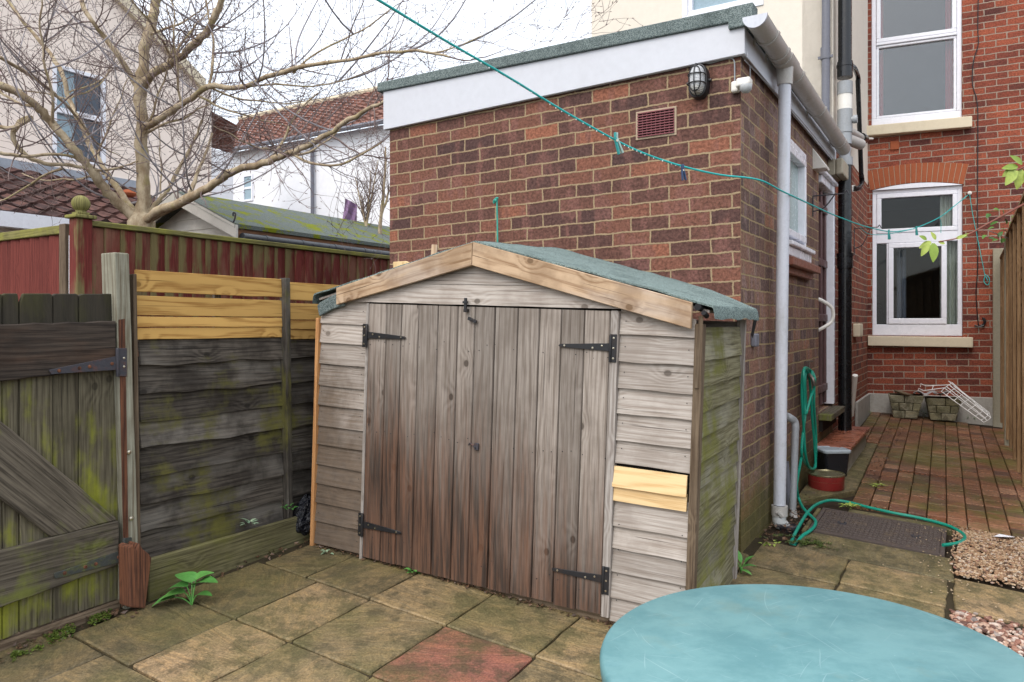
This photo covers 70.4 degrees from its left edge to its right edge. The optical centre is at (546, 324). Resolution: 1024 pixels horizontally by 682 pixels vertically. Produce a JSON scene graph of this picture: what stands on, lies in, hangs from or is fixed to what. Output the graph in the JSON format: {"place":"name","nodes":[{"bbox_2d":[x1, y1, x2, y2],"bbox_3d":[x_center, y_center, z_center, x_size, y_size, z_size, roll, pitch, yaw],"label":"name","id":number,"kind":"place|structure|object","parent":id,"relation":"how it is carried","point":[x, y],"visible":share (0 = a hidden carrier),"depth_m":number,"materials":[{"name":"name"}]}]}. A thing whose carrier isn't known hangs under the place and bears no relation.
{"place":"outdoors","nodes":[
{"label":"outdoors","id":0,"kind":"place"},
{"bbox_2d":[134,0,590,151],"label":"sky","id":1,"kind":"structure","parent":0,"point":[503,8],"materials":[{"name":"white"}]},
{"bbox_2d":[0,538,1023,681],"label":"paving slabs","id":2,"kind":"structure","parent":0,"point":[328,618],"depth_m":2.79,"materials":[{"name":"beige stone"}]},
{"bbox_2d":[0,599,120,650],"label":"gate threshold","id":3,"kind":"object","parent":2,"relation":"on","point":[78,618],"visible":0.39,"depth_m":2.70,"materials":[{"name":"wood"}]},
{"bbox_2d":[101,252,140,608],"bbox_3d":[-1.712,0.433,2.930,0.110,1.434,0.118,0,0,30],"label":"gate post","id":4,"kind":"object","parent":2,"relation":"on","point":[119,283],"visible":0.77,"depth_m":2.90,"materials":[{"name":"wood"}]},
{"bbox_2d":[0,293,131,639],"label":"garden gate","id":5,"kind":"structure","parent":4,"relation":"attached to","point":[62,357],"depth_m":2.69,"materials":[{"name":"wood"}]},
{"bbox_2d":[118,541,150,607],"bbox_3d":[-1.639,0.998,2.883,0.075,0.264,0.094,0,0,30],"label":"post stump","id":6,"kind":"object","parent":2,"relation":"on","point":[134,563],"visible":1,"depth_m":2.85,"materials":[{"name":"brown wood"}]},
{"bbox_2d":[152,571,217,605],"bbox_3d":[-1.459,1.080,2.942,0.253,0.114,0.115,0,0,-11],"label":"broadleaf plant","id":7,"kind":"object","parent":2,"relation":"on","point":[189,577],"visible":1,"depth_m":2.94,"materials":[{"name":"green plant"}]},
{"bbox_2d":[293,494,310,535],"bbox_3d":[-1.237,1.005,3.698,0.138,0.278,0.144,0,0,-37],"label":"rubbish bag","id":8,"kind":"object","parent":2,"relation":"on","point":[302,512],"visible":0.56,"depth_m":3.65,"materials":[{"name":"black plastic"}]},
{"bbox_2d":[310,241,758,623],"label":"garden shed","id":9,"kind":"structure","parent":2,"relation":"on","point":[557,428],"depth_m":3.07,"materials":[{"name":"grey wood"}]},
{"bbox_2d":[393,261,409,267],"bbox_3d":[-0.807,-0.216,4.110,0.124,0.282,0.020,0,0,0],"label":"timber offcut","id":10,"kind":"object","parent":9,"relation":"attached to","point":[396,264],"visible":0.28,"depth_m":4.10,"materials":[{"name":"yellow wood"}]},
{"bbox_2d":[358,304,495,587],"bbox_3d":[-0.557,0.521,3.277,0.755,1.235,0.032,0,0,27],"label":"door","id":11,"kind":"structure","parent":9,"relation":"in","point":[429,492],"depth_m":3.26,"materials":[{"name":"wood"}]},
{"bbox_2d":[431,244,437,254],"bbox_3d":[-0.617,-0.228,3.900,0.034,0.412,0.122,0,0,7],"label":"timber offcut","id":12,"kind":"object","parent":9,"relation":"attached to","point":[434,248],"visible":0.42,"depth_m":3.94,"materials":[{"name":"beige wood"}]},
{"bbox_2d":[488,307,616,613],"bbox_3d":[0.011,0.542,2.985,0.603,1.226,0.032,0,0,27],"label":"door","id":13,"kind":"structure","parent":9,"relation":"in","point":[547,507],"depth_m":2.98,"materials":[{"name":"wood"}]},
{"bbox_2d":[738,550,754,574],"bbox_3d":[0.929,1.123,3.433,0.130,0.116,0.060,0,0,15],"label":"broadleaf plant","id":14,"kind":"object","parent":2,"relation":"on","point":[741,559],"visible":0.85,"depth_m":3.44,"materials":[{"name":"green plant"}]},
{"bbox_2d":[759,540,779,546],"bbox_3d":[1.191,1.151,3.820,0.125,0.025,0.080,0,0,-18],"label":"weed clump","id":15,"kind":"object","parent":2,"relation":"on","point":[774,545],"visible":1,"depth_m":3.81,"materials":[{"name":"green plant"}]},
{"bbox_2d":[600,584,1023,681],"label":"garden table","id":16,"kind":"object","parent":2,"relation":"on","point":[756,633],"visible":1,"depth_m":1.09,"materials":[{"name":"teal paint"}]},
{"bbox_2d":[843,440,1021,610],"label":"stray gravel","id":17,"kind":"structure","parent":2,"relation":"on","point":[949,558],"depth_m":3.67,"materials":[{"name":"beige gravel"}]},
{"bbox_2d":[282,419,1023,592],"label":"ground","id":18,"kind":"structure","parent":0,"point":[834,505],"depth_m":4.32,"materials":[{"name":"soil"}]},
{"bbox_2d":[0,223,68,301],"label":"red fence","id":19,"kind":"object","parent":18,"relation":"on","point":[35,260],"visible":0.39,"depth_m":5.13,"materials":[{"name":"red wood"}]},
{"bbox_2d":[65,195,96,294],"bbox_3d":[-3.126,0.118,4.862,0.140,1.964,0.140,0,0,30],"label":"ball post","id":20,"kind":"object","parent":18,"relation":"on","point":[80,218],"visible":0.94,"depth_m":4.83,"materials":[{"name":"brown wood"}]},
{"bbox_2d":[0,0,210,232],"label":"pale house","id":21,"kind":"structure","parent":18,"relation":"on","point":[23,217],"depth_m":10.86,"materials":[{"name":"white paint"}]},
{"bbox_2d":[52,63,105,166],"bbox_3d":[-7.132,-3.162,11.043,0.095,1.397,0.766,0,0,30],"label":"window","id":22,"kind":"structure","parent":21,"relation":"in","point":[86,75],"depth_m":11.06,"materials":[{"name":"white plastic"}]},
{"bbox_2d":[123,189,135,197],"bbox_3d":[-6.039,-1.889,10.472,0.200,0.120,0.190,0,0,0],"label":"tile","id":23,"kind":"object","parent":21,"relation":"on","point":[129,193],"visible":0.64,"depth_m":10.41,"materials":[{"name":"ceramic"}]},
{"bbox_2d":[134,270,338,601],"bbox_3d":[-1.191,0.465,3.824,0.105,1.390,1.965,0,0,30],"label":"lap fence","id":24,"kind":"object","parent":18,"relation":"on","point":[226,397],"visible":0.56,"depth_m":3.31,"materials":[{"name":"wood"}]},
{"bbox_2d":[241,518,257,524],"bbox_3d":[-1.395,0.926,3.397,0.084,0.034,0.085,0,0,-28],"label":"weed clump","id":25,"kind":"object","parent":24,"relation":"on","point":[251,520],"visible":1,"depth_m":3.41,"materials":[{"name":"green plant"}]},
{"bbox_2d":[92,220,389,430],"bbox_3d":[-2.027,0.200,6.743,0.065,1.800,4.357,0,0,30],"label":"red fence","id":26,"kind":"object","parent":18,"relation":"on","point":[154,249],"visible":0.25,"depth_m":5.75,"materials":[{"name":"red wood"}]},
{"bbox_2d":[155,190,389,255],"bbox_3d":[-2.815,-0.084,9.037,1.987,2.569,3.827,0,0,30],"label":"garden cabin","id":27,"kind":"object","parent":18,"relation":"on","point":[227,217],"visible":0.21,"depth_m":7.73,"materials":[{"name":"wood"}]},
{"bbox_2d":[211,86,389,226],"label":"white terrace","id":28,"kind":"structure","parent":18,"relation":"on","point":[321,179],"depth_m":17.92,"materials":[{"name":"clay roof tile"},{"name":"white painted render"}]},
{"bbox_2d":[243,174,252,201],"bbox_3d":[-7.894,-3.606,19.195,0.393,0.705,0.080,0,0,30],"label":"window","id":29,"kind":"structure","parent":28,"relation":"in","point":[248,193],"depth_m":19.18,"materials":[{"name":"white plastic"}]},
{"bbox_2d":[0,0,642,272],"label":"bare tree","id":30,"kind":"object","parent":18,"relation":"on","point":[141,212],"visible":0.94,"depth_m":6.00,"materials":[{"name":"bark"},{"name":"dark twig"}]},
{"bbox_2d":[336,116,389,233],"bbox_3d":[-2.212,-1.658,9.390,1.341,2.302,0.715,0,0,34],"label":"budding shrub","id":31,"kind":"object","parent":18,"relation":"on","point":[367,206],"visible":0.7,"depth_m":9.42,"materials":[{"name":"brown plant"}]},
{"bbox_2d":[343,198,356,220],"bbox_3d":[-2.612,-1.511,9.600,0.218,0.312,0.060,0,0,0],"label":"purple cloth","id":32,"kind":"object","parent":31,"relation":"hanging from","point":[352,206],"visible":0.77,"depth_m":9.60,"materials":[{"name":"purple fabric"}]},
{"bbox_2d":[0,424,1021,661],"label":"leaf litter","id":33,"kind":"object","parent":18,"relation":"on","point":[442,578],"visible":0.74,"depth_m":3.28,"materials":[{"name":"brown plant"}]},
{"bbox_2d":[377,2,844,552],"bbox_3d":[0.709,-0.139,5.536,2.516,2.977,3.018,0,0,31],"label":"brick extension","id":34,"kind":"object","parent":18,"relation":"on","point":[471,142],"visible":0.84,"depth_m":4.17,"materials":[{"name":"brown brick"}]},
{"bbox_2d":[493,197,498,241],"bbox_3d":[-0.308,-0.589,4.416,0.045,0.370,0.026,0,0,29],"label":"knotted cord","id":35,"kind":"object","parent":34,"relation":"hanging from","point":[495,200],"visible":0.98,"depth_m":4.41,"materials":[{"name":"teal plastic"}]},
{"bbox_2d":[687,63,711,99],"bbox_3d":[0.780,-1.265,3.758,0.132,0.176,0.111,0,0,30],"label":"bulkhead lamp","id":36,"kind":"object","parent":34,"relation":"attached to","point":[699,81],"visible":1,"depth_m":3.73,"materials":[{"name":"black glass"}]},
{"bbox_2d":[731,77,751,92],"bbox_3d":[0.982,-1.199,3.660,0.116,0.076,0.069,0,0,39],"label":"motion sensor","id":37,"kind":"object","parent":34,"relation":"attached to","point":[742,85],"visible":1,"depth_m":3.63,"materials":[{"name":"white plastic"}]},
{"bbox_2d":[751,334,758,346],"bbox_3d":[1.120,0.086,3.894,0.030,0.070,0.070,0,0,30],"label":"wall clip","id":38,"kind":"object","parent":34,"relation":"attached to","point":[755,341],"depth_m":3.87,"materials":[{"name":"grey plastic"}]},
{"bbox_2d":[705,58,832,159],"bbox_3d":[1.684,-1.304,4.838,0.236,0.150,2.726,0,0,36],"label":"lamp cable","id":39,"kind":"object","parent":34,"relation":"attached to","point":[750,67],"visible":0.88,"depth_m":3.89,"materials":[{"name":"plastic"}]},
{"bbox_2d":[771,83,790,529],"bbox_3d":[1.379,-0.070,4.180,0.148,2.644,0.145,0,0,0],"label":"downpipe","id":40,"kind":"object","parent":34,"relation":"attached to","point":[779,510],"visible":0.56,"depth_m":4.15,"materials":[{"name":"grey plastic"}]},
{"bbox_2d":[787,412,799,517],"bbox_3d":[1.537,0.905,4.487,0.091,0.689,0.276,0,0,5],"label":"waste pipe","id":41,"kind":"object","parent":34,"relation":"attached to","point":[792,420],"visible":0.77,"depth_m":4.50,"materials":[{"name":"grey plastic"}]},
{"bbox_2d":[742,12,851,154],"bbox_3d":[1.763,-1.445,4.840,0.135,0.158,2.972,0,0,30],"label":"gutter","id":42,"kind":"object","parent":34,"relation":"attached to","point":[771,42],"visible":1,"depth_m":4.12,"materials":[{"name":"grey plastic"}]},
{"bbox_2d":[789,139,814,262],"bbox_3d":[1.648,-0.816,4.820,0.135,0.773,0.779,0,0,30],"label":"window","id":43,"kind":"structure","parent":34,"relation":"in","point":[798,249],"depth_m":4.97,"materials":[{"name":"white plastic"}]},
{"bbox_2d":[805,361,815,385],"bbox_3d":[1.856,0.338,5.130,0.060,0.162,0.480,0,0,16],"label":"garden tap","id":44,"kind":"object","parent":34,"relation":"attached to","point":[810,376],"visible":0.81,"depth_m":4.92,"materials":[{"name":"metal"}]},
{"bbox_2d":[789,366,966,546],"bbox_3d":[1.829,0.741,4.574,1.050,0.908,1.419,0,0,0],"label":"garden hose","id":45,"kind":"object","parent":44,"relation":"hanging from","point":[806,370],"visible":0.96,"depth_m":4.81,"materials":[{"name":"green rubber"}]},
{"bbox_2d":[813,149,829,171],"bbox_3d":[2.071,-1.241,5.465,0.099,0.160,0.150,0,0,30],"label":"vent cowl","id":46,"kind":"object","parent":34,"relation":"attached to","point":[819,165],"visible":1,"depth_m":5.41,"materials":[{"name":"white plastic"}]},
{"bbox_2d":[819,190,834,405],"bbox_3d":[2.276,-0.217,5.897,0.220,1.789,0.567,0,0,30],"label":"door","id":47,"kind":"structure","parent":34,"relation":"in","point":[823,317],"depth_m":6.09,"materials":[{"name":"white plastic"}]},
{"bbox_2d":[812,190,848,216],"bbox_3d":[2.087,-0.888,5.323,0.258,0.176,0.010,0,0,30],"label":"wall bracket","id":48,"kind":"object","parent":34,"relation":"attached to","point":[813,210],"depth_m":5.34,"materials":[{"name":"metal"}]},
{"bbox_2d":[828,158,848,181],"bbox_3d":[2.477,-1.304,6.145,0.120,0.134,0.374,0,0,30],"label":"junction box","id":49,"kind":"object","parent":34,"relation":"attached to","point":[838,171],"visible":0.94,"depth_m":6.00,"materials":[{"name":"beige plastic"}]},
{"bbox_2d":[591,0,867,430],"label":"rendered wing","id":50,"kind":"structure","parent":18,"relation":"on","point":[798,24],"depth_m":7.14,"materials":[{"name":"cream painted render"},{"name":"white upvc"},{"name":"glass"}]},
{"bbox_2d":[682,0,763,17],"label":"window","id":51,"kind":"structure","parent":50,"relation":"in","point":[689,7],"depth_m":6.81,"materials":[{"name":"white plastic"}]},
{"bbox_2d":[818,0,832,112],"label":"rainwater pipe","id":52,"kind":"object","parent":50,"relation":"attached to","point":[825,56],"visible":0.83,"depth_m":6.19,"materials":[{"name":"grey plastic"}]},
{"bbox_2d":[836,0,865,430],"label":"soil pipe","id":53,"kind":"object","parent":50,"relation":"attached to","point":[846,118],"visible":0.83,"depth_m":6.24,"materials":[{"name":"black plastic"}]},
{"bbox_2d":[852,374,857,416],"bbox_3d":[2.932,0.706,6.956,0.075,0.505,0.800,0,0,21],"label":"stub pipe","id":54,"kind":"object","parent":50,"relation":"attached to","point":[854,381],"visible":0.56,"depth_m":6.65,"materials":[{"name":"white plastic"}]},
{"bbox_2d":[853,324,862,336],"bbox_3d":[3.188,0.062,7.420,0.070,0.135,0.240,0,0,30],"label":"wall box","id":55,"kind":"object","parent":50,"relation":"attached to","point":[857,330],"visible":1,"depth_m":7.32,"materials":[{"name":"beige plastic"}]},
{"bbox_2d":[852,64,864,191],"bbox_3d":[2.846,-1.838,6.747,0.110,1.124,1.075,0,0,29],"label":"bypass pipe","id":56,"kind":"object","parent":50,"relation":"attached to","point":[859,187],"visible":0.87,"depth_m":6.99,"materials":[{"name":"black plastic"}]},
{"bbox_2d":[852,128,873,142],"bbox_3d":[3.122,-1.869,7.164,0.109,0.233,1.318,0,0,36],"label":"overflow stub","id":57,"kind":"object","parent":50,"relation":"attached to","point":[863,136],"visible":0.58,"depth_m":7.00,"materials":[{"name":"white plastic"}]},
{"bbox_2d":[854,225,881,254],"bbox_3d":[3.234,-0.848,7.301,0.258,0.295,0.010,0,0,30],"label":"wall bracket","id":58,"kind":"object","parent":50,"relation":"attached to","point":[865,238],"depth_m":7.33,"materials":[{"name":"metal"}]},
{"bbox_2d":[770,443,954,582],"bbox_3d":[2.302,1.165,5.078,0.941,0.202,3.231,0,0,29],"label":"concrete strip","id":59,"kind":"object","parent":18,"relation":"on","point":[890,557],"visible":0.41,"depth_m":3.84,"materials":[{"name":"beige concrete"}]},
{"bbox_2d":[10,534,852,661],"bbox_3d":[-0.178,1.148,3.293,3.699,0.061,0.385,0,0,-21],"label":"moss","id":60,"kind":"object","parent":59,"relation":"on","point":[15,653],"visible":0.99,"depth_m":2.71,"materials":[{"name":"green plant"}]},
{"bbox_2d":[786,461,790,509],"bbox_3d":[1.498,1.024,4.496,0.076,0.345,0.038,0,0,-28],"label":"overflow pipe","id":61,"kind":"object","parent":59,"relation":"on","point":[788,483],"visible":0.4,"depth_m":4.48,"materials":[{"name":"grey plastic"}]},
{"bbox_2d":[776,522,801,533],"bbox_3d":[1.391,1.183,4.161,0.106,0.062,0.106,0,0,45],"label":"gully","id":62,"kind":"object","parent":59,"relation":"in","point":[782,528],"visible":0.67,"depth_m":4.13,"materials":[{"name":"metal"}]},
{"bbox_2d":[807,469,844,490],"bbox_3d":[1.929,1.078,4.999,0.246,0.102,0.246,0,0,0],"label":"cake tin","id":63,"kind":"object","parent":59,"relation":"on","point":[825,480],"visible":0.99,"depth_m":4.92,"materials":[{"name":"red metal"}]},
{"bbox_2d":[817,446,850,475],"bbox_3d":[2.119,1.018,5.379,0.212,0.195,0.212,0,0,-4],"label":"lidded tub","id":64,"kind":"object","parent":59,"relation":"on","point":[833,458],"visible":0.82,"depth_m":5.29,"materials":[{"name":"black plastic"}]},
{"bbox_2d":[816,426,869,471],"bbox_3d":[2.462,1.058,5.979,0.251,0.284,1.214,0,0,30],"label":"doorstep","id":65,"kind":"object","parent":59,"relation":"on","point":[853,440],"visible":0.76,"depth_m":5.86,"materials":[{"name":"concrete"}]},
{"bbox_2d":[840,502,859,508],"bbox_3d":[1.912,1.139,4.562,0.135,0.029,0.113,0,0,-23],"label":"weed clump","id":66,"kind":"object","parent":59,"relation":"on","point":[852,504],"visible":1,"depth_m":4.57,"materials":[{"name":"green plant"}]},
{"bbox_2d":[808,507,946,556],"bbox_3d":[1.889,1.193,4.129,0.675,0.102,0.505,0,0,30],"label":"drain cover","id":67,"kind":"object","parent":59,"relation":"in","point":[898,534],"visible":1,"depth_m":4.09,"materials":[{"name":"metal"}]},
{"bbox_2d":[855,0,1023,426],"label":"red brick house","id":68,"kind":"structure","parent":18,"relation":"on","point":[922,170],"depth_m":8.21,"materials":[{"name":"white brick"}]},
{"bbox_2d":[872,185,961,335],"bbox_3d":[4.279,-0.714,8.406,0.917,1.695,0.300,0,0,23],"label":"window","id":69,"kind":"structure","parent":68,"relation":"in","point":[949,323],"depth_m":8.28,"materials":[{"name":"white plastic"}]},
{"bbox_2d":[872,0,961,124],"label":"window","id":70,"kind":"structure","parent":68,"relation":"in","point":[952,34],"depth_m":8.26,"materials":[{"name":"white plastic"}]},
{"bbox_2d":[972,0,986,326],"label":"black cable","id":71,"kind":"object","parent":68,"relation":"attached to","point":[984,321],"visible":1,"depth_m":8.00,"materials":[{"name":"black plastic"}]},
{"bbox_3d":[4.683,-1.451,8.018,0.041,0.044,0.060,0,0,0],"label":"line hook","id":72,"kind":"object","parent":68,"relation":"attached to","visible":0},
{"bbox_2d":[376,0,967,234],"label":"washing line","id":73,"kind":"object","parent":72,"relation":"attached to","point":[474,57],"visible":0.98,"depth_m":3.14,"materials":[{"name":"teal plastic"}]},
{"bbox_2d":[407,19,680,166],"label":"water drops","id":74,"kind":"object","parent":73,"relation":"hanging from","point":[531,93],"visible":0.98,"depth_m":2.78,"materials":[{"name":"white"}]},
{"bbox_2d":[614,132,623,154],"bbox_3d":[0.323,-0.806,3.238,0.049,0.096,0.018,0,0,-30],"label":"clothes peg","id":75,"kind":"object","parent":73,"relation":"hanging from","point":[619,148],"visible":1,"depth_m":3.23,"materials":[{"name":"plastic"}]},
{"bbox_2d":[681,164,686,180],"bbox_3d":[0.652,-0.721,3.444,0.030,0.076,0.014,0,0,-30],"label":"clothes peg","id":76,"kind":"object","parent":73,"relation":"hanging from","point":[683,175],"visible":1,"depth_m":3.44,"materials":[{"name":"plastic"}]},
{"bbox_2d":[969,195,989,284],"bbox_3d":[4.764,-0.924,7.974,0.196,0.999,0.031,0,0,24],"label":"cord tail","id":77,"kind":"object","parent":72,"relation":"hanging from","point":[979,248],"visible":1,"depth_m":7.98},
{"bbox_2d":[949,609,1023,656],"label":"coarse pebbles","id":78,"kind":"object","parent":18,"relation":"on","point":[996,630],"visible":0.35,"depth_m":2.95,"materials":[{"name":"gravel"}]},
{"bbox_2d":[993,192,1023,487],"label":"panel fence","id":79,"kind":"object","parent":18,"relation":"on","point":[1008,338],"visible":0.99,"depth_m":6.15,"materials":[{"name":"wood"}]},
{"bbox_2d":[919,155,1023,261],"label":"leafy branch","id":80,"kind":"object","parent":79,"relation":"attached to","point":[1012,173],"visible":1,"depth_m":3.20,"materials":[{"name":"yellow plant"}]},
{"bbox_2d":[982,208,1012,242],"bbox_3d":[4.239,-0.839,6.283,0.683,0.373,0.716,0,0,0],"label":"overhanging foliage","id":81,"kind":"object","parent":79,"relation":"on","point":[1002,240],"visible":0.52,"depth_m":6.52,"materials":[{"name":"green plant"}]},
{"bbox_2d":[852,412,1023,538],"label":"brick paving","id":82,"kind":"structure","parent":0,"point":[992,492],"depth_m":5.48,"materials":[{"name":"brick"}]},
{"bbox_2d":[888,393,923,418],"bbox_3d":[3.990,0.909,8.050,0.346,0.258,0.255,0,0,23],"label":"planter","id":83,"kind":"object","parent":82,"relation":"on","point":[907,407],"visible":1,"depth_m":7.95,"materials":[{"name":"stone"}]},
{"bbox_2d":[894,390,911,395],"bbox_3d":[3.944,0.762,8.006,0.194,0.068,0.198,0,0,0],"label":"plant saucer","id":84,"kind":"object","parent":83,"relation":"on","point":[901,393],"visible":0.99,"depth_m":8.00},
{"bbox_2d":[913,390,949,395],"bbox_3d":[4.227,0.753,7.940,0.388,0.072,0.240,0,0,23],"label":"plastic sheet","id":85,"kind":"object","parent":83,"relation":"on","point":[934,392],"visible":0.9,"depth_m":7.89,"materials":[{"name":"white plastic"}]},
{"bbox_2d":[924,396,961,420],"bbox_3d":[4.341,0.926,7.944,0.344,0.245,0.255,0,0,23],"label":"planter","id":86,"kind":"object","parent":82,"relation":"on","point":[941,408],"visible":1,"depth_m":7.85,"materials":[{"name":"stone"}]},
{"bbox_2d":[918,381,990,422],"bbox_3d":[4.313,0.809,7.663,0.671,0.404,0.180,0,0,38],"label":"wire rack","id":87,"kind":"object","parent":86,"relation":"on","point":[973,401],"visible":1,"depth_m":7.61,"materials":[{"name":"white metal"}]},
{"bbox_2d":[949,527,1023,588],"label":"gravel","id":88,"kind":"structure","parent":0,"point":[991,560],"depth_m":3.71,"materials":[{"name":"beige gravel"}]},
{"bbox_2d":[995,534,1012,536],"bbox_3d":[2.551,1.180,4.024,0.111,0.012,0.064,0,0,0],"label":"paper scrap","id":89,"kind":"object","parent":88,"relation":"on","point":[1000,535],"visible":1,"depth_m":4.03,"materials":[{"name":"white paper"}]}
]}

